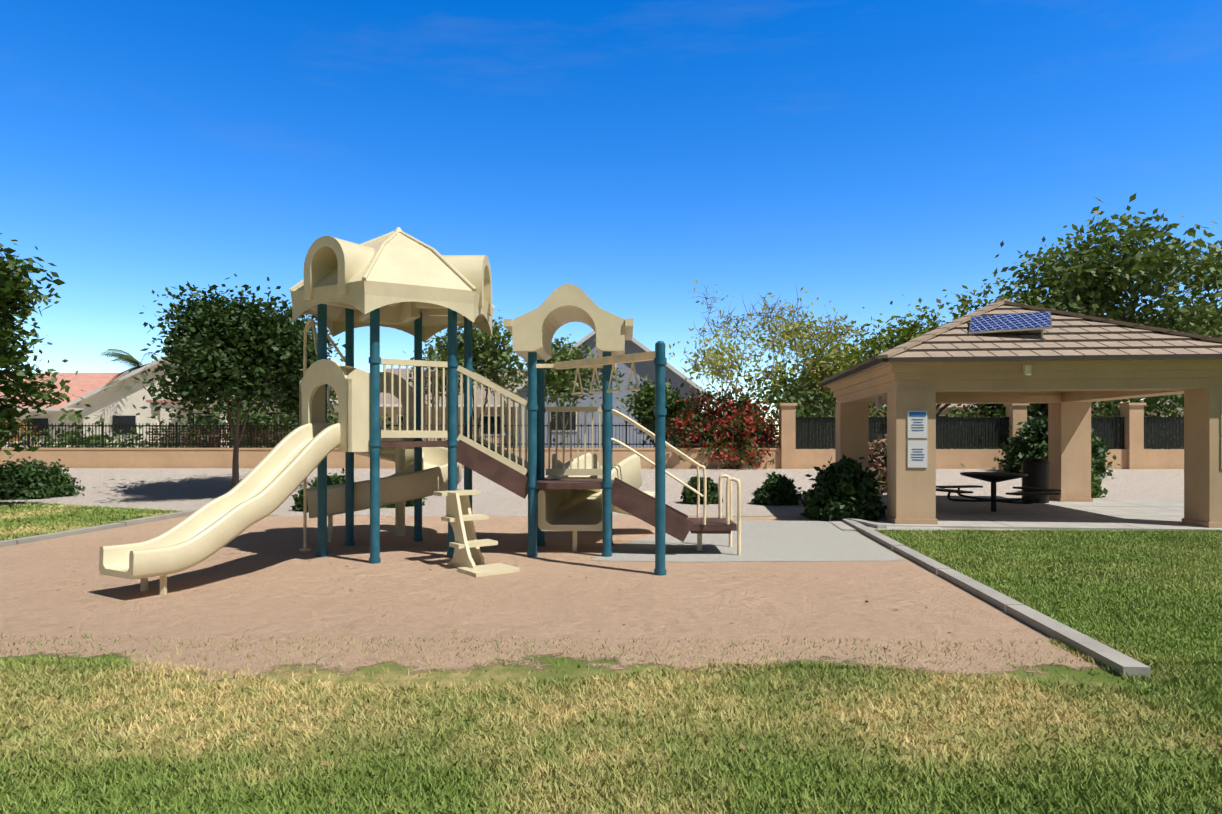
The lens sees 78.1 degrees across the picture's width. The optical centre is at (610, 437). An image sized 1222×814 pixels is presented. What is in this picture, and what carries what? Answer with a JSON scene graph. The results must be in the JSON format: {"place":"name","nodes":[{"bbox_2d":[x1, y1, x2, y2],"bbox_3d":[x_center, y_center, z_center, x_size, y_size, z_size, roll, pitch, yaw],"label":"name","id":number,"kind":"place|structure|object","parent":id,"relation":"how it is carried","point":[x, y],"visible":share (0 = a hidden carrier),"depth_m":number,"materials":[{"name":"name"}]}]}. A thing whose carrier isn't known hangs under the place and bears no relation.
{"place":"outdoors","nodes":[
{"label":"outdoors","id":0,"kind":"place"},
{"bbox_2d":[380,368,527,447],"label":"house","id":1,"kind":"structure","parent":0,"point":[395,402],"depth_m":40.70,"materials":[{"name":"grey paint"}]},
{"bbox_2d":[505,330,707,447],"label":"house","id":2,"kind":"structure","parent":0,"point":[644,368],"depth_m":34.99,"materials":[{"name":"grey paint"}]},
{"bbox_2d":[0,438,1221,813],"bbox_3d":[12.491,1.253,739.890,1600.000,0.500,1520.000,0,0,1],"label":"ground","id":3,"kind":"structure","parent":0,"point":[170,488],"depth_m":4.28,"materials":[{"name":"beige sand"}]},
{"bbox_2d":[2,416,43,446],"bbox_3d":[-25.700,0.227,26.197,11.966,2.600,3.391,0,0,1],"label":"orange hedge","id":4,"kind":"object","parent":3,"relation":"on","point":[21,430],"visible":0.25,"depth_m":26.32,"materials":[{"name":"green plant"}]},
{"bbox_2d":[0,233,83,467],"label":"tree","id":5,"kind":"object","parent":3,"relation":"on","point":[13,286],"depth_m":15.54,"materials":[{"name":"green plant"}]},
{"bbox_2d":[0,456,84,499],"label":"shrub","id":6,"kind":"object","parent":3,"relation":"on","point":[55,477],"depth_m":18.57,"materials":[{"name":"green plant"}]},
{"bbox_2d":[0,373,126,447],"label":"house body","id":7,"kind":"structure","parent":3,"relation":"on","point":[86,383],"depth_m":41.12,"materials":[{"name":"pink"}]},
{"bbox_2d":[54,431,107,446],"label":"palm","id":8,"kind":"object","parent":3,"relation":"on","point":[79,440],"visible":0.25,"depth_m":31.29,"materials":[{"name":"green plant"}]},
{"bbox_2d":[0,501,181,540],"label":"grass","id":9,"kind":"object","parent":3,"relation":"on","point":[8,515],"visible":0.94,"depth_m":14.10,"materials":[{"name":"green plant"}]},
{"bbox_2d":[100,349,159,391],"bbox_3d":[-24.026,-1.681,38.461,3.915,5.374,4.153,0,0,1],"label":"palm","id":10,"kind":"object","parent":3,"relation":"on","point":[131,359],"visible":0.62,"depth_m":37.87,"materials":[{"name":"green plant"}]},
{"bbox_2d":[65,355,337,447],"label":"house wing","id":11,"kind":"structure","parent":3,"relation":"on","point":[110,406],"depth_m":37.39,"materials":[{"name":"beige paint"}]},
{"bbox_2d":[122,274,344,488],"bbox_3d":[-9.298,-1.167,18.738,5.471,5.544,5.578,0,0,1],"label":"tree","id":12,"kind":"object","parent":3,"relation":"on","point":[236,344],"depth_m":17.79,"materials":[{"name":"green plant"}]},
{"bbox_2d":[289,468,344,512],"bbox_3d":[-5.859,1.161,15.693,1.603,1.056,1.553,0,0,1],"label":"shrub","id":13,"kind":"object","parent":3,"relation":"on","point":[335,479],"visible":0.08,"depth_m":15.44,"materials":[{"name":"green plant"}]},
{"bbox_2d":[380,497,427,507],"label":"shrub","id":14,"kind":"object","parent":3,"relation":"on","point":[410,503],"depth_m":16.25,"materials":[{"name":"green plant"}]},
{"bbox_2d":[99,227,740,594],"bbox_3d":[-1.580,-0.607,9.567,6.452,4.320,5.589,0,0,1],"label":"play structure","id":15,"kind":"object","parent":3,"relation":"on","point":[398,278],"visible":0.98,"depth_m":9.40,"materials":[{"name":"beige plastic"}]},
{"bbox_2d":[403,310,527,436],"bbox_3d":[-5.391,-1.938,28.869,5.526,6.075,5.794,0,0,1],"label":"tree","id":16,"kind":"object","parent":3,"relation":"on","point":[489,350],"depth_m":28.18,"materials":[{"name":"green plant"}]},
{"bbox_2d":[8,565,1077,813],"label":"fallen leaves","id":17,"kind":"object","parent":3,"relation":"on","point":[456,631],"visible":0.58,"depth_m":4.81,"materials":[{"name":"brown plant"}]},
{"bbox_2d":[0,515,1102,680],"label":"sand pit","id":18,"kind":"object","parent":3,"relation":"on","point":[266,579],"visible":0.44,"depth_m":6.63,"materials":[{"name":"beige sand"}]},
{"bbox_2d":[0,510,1150,677],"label":"kerbs","id":19,"kind":"structure","parent":3,"relation":"on","point":[1083,643],"depth_m":6.99,"materials":[{"name":"concrete"}]},
{"bbox_2d":[512,334,641,447],"bbox_3d":[-1.533,-1.590,30.452,5.607,5.381,4.911,0,0,1],"label":"tree","id":20,"kind":"object","parent":3,"relation":"on","point":[555,382],"depth_m":29.86,"materials":[{"name":"green plant"}]},
{"bbox_2d":[0,403,1183,468],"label":"perimeter wall","id":21,"kind":"structure","parent":3,"relation":"on","point":[1128,449],"depth_m":23.98,"materials":[{"name":"paint"}]},
{"bbox_2d":[6,355,1183,467],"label":"hedge","id":22,"kind":"object","parent":3,"relation":"on","point":[1149,409],"visible":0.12,"depth_m":26.05,"materials":[{"name":"green plant"}]},
{"bbox_2d":[0,632,1221,813],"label":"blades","id":23,"kind":"object","parent":3,"relation":"on","point":[1203,678],"visible":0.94,"depth_m":3.62,"materials":[{"name":"green plant"}]},
{"bbox_2d":[616,374,701,445],"bbox_3d":[1.897,-0.648,26.747,3.686,3.434,3.452,0,0,1],"label":"tree","id":24,"kind":"object","parent":3,"relation":"on","point":[644,399],"depth_m":26.27,"materials":[{"name":"green plant"}]},
{"bbox_2d":[680,475,722,504],"bbox_3d":[2.057,1.244,17.172,1.002,0.791,1.034,0,0,1],"label":"round shrub","id":25,"kind":"object","parent":3,"relation":"on","point":[687,494],"depth_m":16.93,"materials":[{"name":"green plant"}]},
{"bbox_2d":[665,385,778,468],"bbox_3d":[3.755,-0.174,24.684,4.414,3.114,3.728,0,0,1],"label":"bougainvillea","id":26,"kind":"object","parent":3,"relation":"on","point":[740,412],"visible":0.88,"depth_m":24.22,"materials":[{"name":"red plant"}]},
{"bbox_2d":[669,279,871,422],"bbox_3d":[5.447,-2.654,26.678,7.646,6.969,7.565,0,0,1],"label":"palo verde","id":27,"kind":"object","parent":3,"relation":"on","point":[779,344],"depth_m":25.85,"materials":[{"name":"green plant"}]},
{"bbox_2d":[750,471,803,505],"bbox_3d":[3.750,1.226,16.937,1.198,0.919,1.233,0,0,1],"label":"round shrub","id":28,"kind":"object","parent":3,"relation":"on","point":[771,486],"depth_m":16.63,"materials":[{"name":"green plant"}]},
{"bbox_2d":[750,326,891,447],"bbox_3d":[8.689,-1.451,30.497,6.871,6.083,6.860,0,0,1],"label":"tree","id":29,"kind":"object","parent":3,"relation":"on","point":[851,357],"depth_m":29.15,"materials":[{"name":"green plant"}]},
{"bbox_2d":[869,434,886,491],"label":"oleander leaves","id":30,"kind":"object","parent":3,"relation":"on","point":[877,454],"visible":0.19,"depth_m":20.01,"materials":[{"name":"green plant"}]},
{"bbox_2d":[828,520,947,530],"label":"walk","id":31,"kind":"structure","parent":3,"relation":"on","point":[842,525],"depth_m":12.37,"materials":[{"name":"grey concrete"}]},
{"bbox_2d":[838,277,1014,416],"bbox_3d":[12.881,-2.631,31.248,9.283,7.444,7.103,0,0,1],"label":"tree","id":32,"kind":"object","parent":3,"relation":"on","point":[906,334],"depth_m":30.41,"materials":[{"name":"green plant"}]},
{"bbox_2d":[818,298,1221,530],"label":"picnic shelter","id":33,"kind":"object","parent":3,"relation":"on","point":[1071,367],"visible":1,"depth_m":12.83,"materials":[{"name":"beige paint"}]},
{"bbox_2d":[959,300,1109,427],"bbox_3d":[15.801,-1.991,27.660,5.094,6.172,7.188,0,0,1],"label":"tree","id":34,"kind":"object","parent":3,"relation":"on","point":[992,408],"depth_m":28.23,"materials":[{"name":"green plant"}]},
{"bbox_2d":[875,528,1221,666],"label":"grass","id":35,"kind":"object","parent":3,"relation":"on","point":[1123,587],"visible":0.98,"depth_m":7.92,"materials":[{"name":"green plant"}]},
{"bbox_2d":[993,411,1120,480],"bbox_3d":[13.193,0.445,22.311,3.450,2.574,2.842,0,0,1],"label":"hedge","id":36,"kind":"object","parent":3,"relation":"on","point":[1021,449],"depth_m":22.14,"materials":[{"name":"green plant"}]},
{"bbox_2d":[1040,451,1107,497],"bbox_3d":[11.651,0.988,19.204,1.737,1.608,1.865,0,0,1],"label":"shrub","id":37,"kind":"object","parent":3,"relation":"on","point":[1096,490],"visible":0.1,"depth_m":18.62,"materials":[{"name":"green plant"}]},
{"bbox_2d":[953,193,1221,437],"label":"tree","id":38,"kind":"object","parent":3,"relation":"on","point":[1100,288],"depth_m":27.99,"materials":[{"name":"green plant"}]},
{"bbox_2d":[1158,292,1221,340],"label":"tree","id":39,"kind":"object","parent":3,"relation":"on","point":[1215,302],"depth_m":33.34,"materials":[{"name":"green plant"}]},
{"bbox_2d":[0,0,1221,435],"label":"sky","id":40,"kind":"structure","parent":0,"point":[857,154],"materials":[{"name":"blue"}]},
{"bbox_2d":[592,520,903,561],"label":"grey path","id":41,"kind":"structure","parent":0,"point":[795,541],"depth_m":10.30,"materials":[{"name":"grey concrete"}]},
{"bbox_2d":[797,454,886,520],"bbox_3d":[4.242,1.061,13.838,1.616,1.510,1.604,0,0,1],"label":"shrub","id":42,"kind":"object","parent":41,"relation":"on","point":[856,485],"depth_m":13.50,"materials":[{"name":"green plant"}]},
{"bbox_2d":[791,362,1129,448],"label":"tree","id":43,"kind":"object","parent":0,"point":[944,412],"depth_m":40.26,"materials":[{"name":"grey"}]},
{"bbox_2d":[1141,399,1183,448],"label":"house","id":44,"kind":"structure","parent":0,"point":[1166,416],"depth_m":45.71,"materials":[{"name":"grey"}]}
]}

